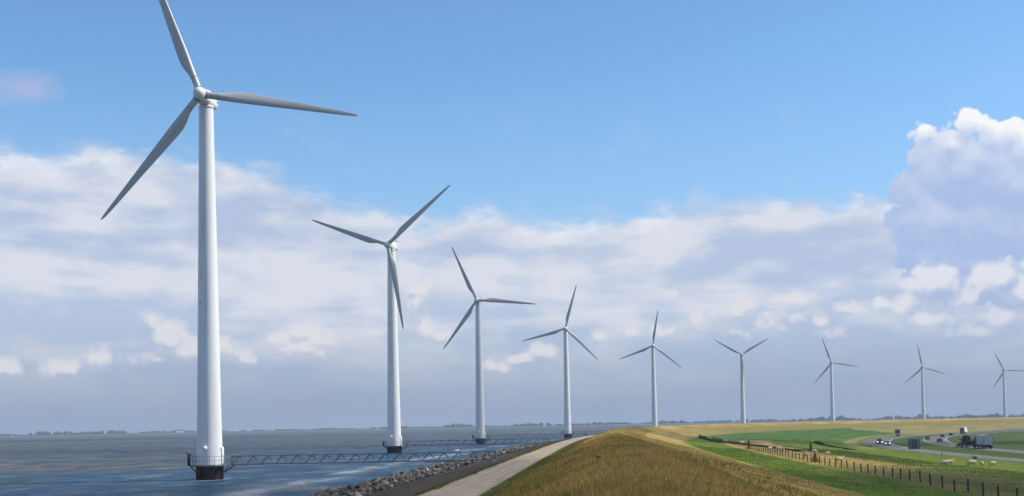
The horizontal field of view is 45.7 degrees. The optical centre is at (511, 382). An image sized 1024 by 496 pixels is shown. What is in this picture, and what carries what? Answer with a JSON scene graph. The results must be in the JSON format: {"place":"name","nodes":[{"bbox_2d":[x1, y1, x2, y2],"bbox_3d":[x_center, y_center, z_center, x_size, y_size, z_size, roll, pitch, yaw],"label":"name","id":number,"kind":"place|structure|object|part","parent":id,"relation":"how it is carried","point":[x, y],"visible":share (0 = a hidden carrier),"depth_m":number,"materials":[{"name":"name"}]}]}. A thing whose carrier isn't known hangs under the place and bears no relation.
{"place":"outdoors","nodes":[
{"label":"outdoors","id":0,"kind":"place"},
{"bbox_2d":[0,419,910,495],"bbox_3d":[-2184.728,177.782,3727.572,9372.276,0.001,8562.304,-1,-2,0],"label":"water","id":1,"kind":"structure","parent":0,"point":[147,464],"depth_m":277.55,"materials":[{"name":"blue liquid"}]},
{"bbox_2d":[101,0,357,479],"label":"wind turbine","id":2,"kind":"object","parent":1,"relation":"in","point":[210,465],"visible":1,"depth_m":158.65,"materials":[{"name":"white paint"}]},
{"bbox_2d":[311,185,449,452],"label":"wind turbine","id":3,"kind":"object","parent":1,"relation":"in","point":[394,443],"visible":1,"depth_m":292.07,"materials":[{"name":"white paint"}]},
{"bbox_2d":[443,247,534,443],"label":"wind turbine","id":4,"kind":"object","parent":1,"relation":"in","point":[480,428],"visible":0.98,"depth_m":424.89,"materials":[{"name":"white paint"}]},
{"bbox_2d":[523,285,597,437],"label":"wind turbine","id":5,"kind":"object","parent":1,"relation":"in","point":[568,431],"visible":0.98,"depth_m":559.38,"materials":[{"name":"white paint"}]},
{"bbox_2d":[620,311,681,425],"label":"wind turbine","id":6,"kind":"object","parent":1,"relation":"in","point":[654,405],"visible":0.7,"depth_m":696.29,"materials":[{"name":"white paint"}]},
{"bbox_2d":[715,338,768,423],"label":"wind turbine","id":7,"kind":"object","parent":1,"relation":"in","point":[742,399],"visible":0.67,"depth_m":806.80,"materials":[{"name":"white paint"}]},
{"bbox_2d":[418,435,594,495],"bbox_3d":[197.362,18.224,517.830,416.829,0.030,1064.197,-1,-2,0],"label":"path","id":8,"kind":"structure","parent":0,"point":[482,482],"depth_m":93.24,"materials":[{"name":"concrete"}]},
{"bbox_2d":[0,0,1023,434],"label":"sky","id":9,"kind":"structure","parent":0,"point":[794,174],"materials":[{"name":"blue"}]},
{"bbox_2d":[26,416,1021,435],"bbox_3d":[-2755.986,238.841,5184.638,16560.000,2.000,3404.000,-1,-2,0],"label":"shore","id":10,"kind":"structure","parent":0,"point":[591,424],"depth_m":4877.08,"materials":[{"name":"grey plant"}]},
{"bbox_2d":[0,428,356,435],"bbox_3d":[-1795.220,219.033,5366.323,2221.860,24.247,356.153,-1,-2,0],"label":"distant woods","id":11,"kind":"object","parent":10,"relation":"on","point":[78,433],"visible":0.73,"depth_m":5287.20,"materials":[{"name":"green plant"}]},
{"bbox_2d":[363,423,508,428],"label":"distant woods","id":12,"kind":"object","parent":10,"relation":"on","point":[459,425],"visible":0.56,"depth_m":5318.64,"materials":[{"name":"green plant"}]},
{"bbox_2d":[510,422,635,425],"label":"distant woods","id":13,"kind":"object","parent":10,"relation":"on","point":[549,424],"visible":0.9,"depth_m":4921.62,"materials":[{"name":"green plant"}]},
{"bbox_2d":[639,418,797,423],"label":"distant woods","id":14,"kind":"object","parent":10,"relation":"on","point":[708,421],"visible":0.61,"depth_m":5006.47,"materials":[{"name":"green plant"}]},
{"bbox_2d":[791,415,880,420],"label":"distant woods","id":15,"kind":"object","parent":10,"relation":"on","point":[841,417],"visible":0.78,"depth_m":4617.30,"materials":[{"name":"green plant"}]},
{"bbox_2d":[875,412,1023,418],"bbox_3d":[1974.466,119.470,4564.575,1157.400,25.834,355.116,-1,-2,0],"label":"distant woods","id":16,"kind":"object","parent":10,"relation":"on","point":[966,415],"visible":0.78,"depth_m":4502.24,"materials":[{"name":"green plant"}]},
{"bbox_2d":[369,417,1023,495],"bbox_3d":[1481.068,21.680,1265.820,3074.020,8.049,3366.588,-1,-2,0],"label":"ground","id":17,"kind":"structure","parent":0,"point":[840,434],"depth_m":306.97,"materials":[{"name":"green plant"}]},
{"bbox_2d":[319,491,328,495],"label":"rock","id":18,"kind":"object","parent":17,"relation":"on","point":[321,493],"visible":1,"depth_m":102.86,"materials":[{"name":"grey stone"}]},
{"bbox_2d":[223,450,496,472],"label":"footbridge","id":19,"kind":"object","parent":17,"relation":"on","point":[319,462],"visible":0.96,"depth_m":158.48,"materials":[{"name":"grey metal"}]},
{"bbox_2d":[399,479,406,484],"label":"rock","id":20,"kind":"object","parent":17,"relation":"on","point":[402,481],"visible":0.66,"depth_m":115.62,"materials":[{"name":"grey stone"}]},
{"bbox_2d":[327,438,568,495],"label":"armour rocks","id":21,"kind":"object","parent":17,"relation":"on","point":[446,465],"visible":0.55,"depth_m":158.96,"materials":[{"name":"grey stone"}]},
{"bbox_2d":[402,438,550,449],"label":"footbridge","id":22,"kind":"object","parent":17,"relation":"on","point":[407,445],"visible":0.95,"depth_m":290.43,"materials":[{"name":"grey metal"}]},
{"bbox_2d":[410,439,568,495],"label":"verge grass","id":23,"kind":"structure","parent":17,"relation":"on","point":[439,486],"depth_m":96.53,"materials":[{"name":"green plant"}]},
{"bbox_2d":[485,433,586,441],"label":"footbridge","id":24,"kind":"object","parent":17,"relation":"on","point":[539,434],"visible":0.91,"depth_m":421.25,"materials":[{"name":"grey metal"}]},
{"bbox_2d":[550,427,677,456],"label":"dike grass","id":25,"kind":"structure","parent":17,"relation":"on","point":[580,442],"depth_m":230.22,"materials":[{"name":"plant"}]},
{"bbox_2d":[481,433,785,495],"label":"dike grass","id":26,"kind":"structure","parent":17,"relation":"on","point":[567,453],"depth_m":43.45,"materials":[{"name":"brown plant"}]},
{"bbox_2d":[485,442,830,495],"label":"weeds","id":27,"kind":"object","parent":17,"relation":"on","point":[739,468],"visible":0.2,"depth_m":47.38,"materials":[{"name":"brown plant"}]},
{"bbox_2d":[626,432,856,495],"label":"slope grass","id":28,"kind":"structure","parent":17,"relation":"on","point":[700,454],"depth_m":94.12,"materials":[{"name":"green plant"}]},
{"bbox_2d":[700,436,803,451],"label":"ditch reeds","id":29,"kind":"object","parent":17,"relation":"on","point":[773,447],"visible":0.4,"depth_m":336.23,"materials":[{"name":"green plant"}]},
{"bbox_2d":[713,437,920,465],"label":"stake fence","id":30,"kind":"object","parent":17,"relation":"on","point":[787,447],"visible":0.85,"depth_m":239.11,"materials":[{"name":"brown wood"}]},
{"bbox_2d":[813,441,854,449],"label":"ditch reeds","id":31,"kind":"object","parent":17,"relation":"on","point":[819,443],"visible":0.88,"depth_m":375.27,"materials":[{"name":"green plant"}]},
{"bbox_2d":[815,338,857,420],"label":"wind turbine","id":32,"kind":"object","parent":17,"relation":"on","point":[832,416],"visible":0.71,"depth_m":943.71,"materials":[{"name":"white paint"}]},
{"bbox_2d":[836,456,844,462],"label":"sheep","id":33,"kind":"object","parent":17,"relation":"on","point":[839,458],"visible":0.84,"depth_m":196.29},
{"bbox_2d":[693,445,1023,495],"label":"pasture grass","id":34,"kind":"structure","parent":17,"relation":"on","point":[822,461],"depth_m":170.22,"materials":[{"name":"green plant"}]},
{"bbox_2d":[701,436,1023,495],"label":"post fence","id":35,"kind":"object","parent":17,"relation":"on","point":[909,477],"visible":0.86,"depth_m":155.78,"materials":[{"name":"brown wood"}]},
{"bbox_2d":[908,439,919,454],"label":"road sign","id":36,"kind":"object","parent":17,"relation":"on","point":[913,443],"visible":0.84,"depth_m":299.79,"materials":[{"name":"metal"}]},
{"bbox_2d":[905,344,944,418],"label":"wind turbine","id":37,"kind":"object","parent":17,"relation":"on","point":[922,395],"visible":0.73,"depth_m":1064.79,"materials":[{"name":"white paint"}]},
{"bbox_2d":[863,429,1023,461],"bbox_3d":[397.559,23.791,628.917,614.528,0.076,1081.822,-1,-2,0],"label":"highway","id":38,"kind":"structure","parent":17,"relation":"on","point":[871,442],"depth_m":367.13,"materials":[{"name":"grey asphalt"}]},
{"bbox_2d":[876,438,882,443],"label":"van","id":39,"kind":"object","parent":38,"relation":"on","point":[879,440],"visible":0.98,"depth_m":434.76,"materials":[{"name":"white paint"}]},
{"bbox_2d":[939,460,948,466],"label":"sheep","id":40,"kind":"object","parent":17,"relation":"on","point":[942,462],"visible":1,"depth_m":181.40},
{"bbox_2d":[965,460,976,466],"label":"sheep","id":41,"kind":"object","parent":17,"relation":"on","point":[969,462],"visible":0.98,"depth_m":190.67},
{"bbox_2d":[988,461,995,466],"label":"sheep","id":42,"kind":"object","parent":17,"relation":"on","point":[991,463],"visible":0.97,"depth_m":196.24},
{"bbox_2d":[994,352,1021,417],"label":"wind turbine","id":43,"kind":"object","parent":17,"relation":"on","point":[1004,398],"visible":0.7,"depth_m":1174.36,"materials":[{"name":"white paint"}]},
{"bbox_2d":[922,430,1023,453],"bbox_3d":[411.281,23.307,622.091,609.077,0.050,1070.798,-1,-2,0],"label":"highway","id":44,"kind":"structure","parent":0,"point":[933,440],"depth_m":426.93,"materials":[{"name":"grey asphalt"}]},
{"bbox_2d":[960,427,967,433],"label":"truck","id":45,"kind":"object","parent":44,"relation":"on","point":[963,430],"visible":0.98,"depth_m":642.75,"materials":[{"name":"white paint"}]},
{"bbox_2d":[960,435,974,446],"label":"truck","id":46,"kind":"object","parent":44,"relation":"on","point":[966,441],"visible":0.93,"depth_m":368.96,"materials":[{"name":"paint"}]},
{"bbox_2d":[973,435,992,448],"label":"truck","id":47,"kind":"object","parent":44,"relation":"on","point":[983,441],"visible":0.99,"depth_m":346.19,"materials":[{"name":"grey metal"}]},
{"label":"rear door","id":48,"kind":"part","parent":47,"relation":"part of","materials":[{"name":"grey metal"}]},
{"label":"rear door","id":49,"kind":"part","parent":47,"relation":"part of","materials":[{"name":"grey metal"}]}
]}

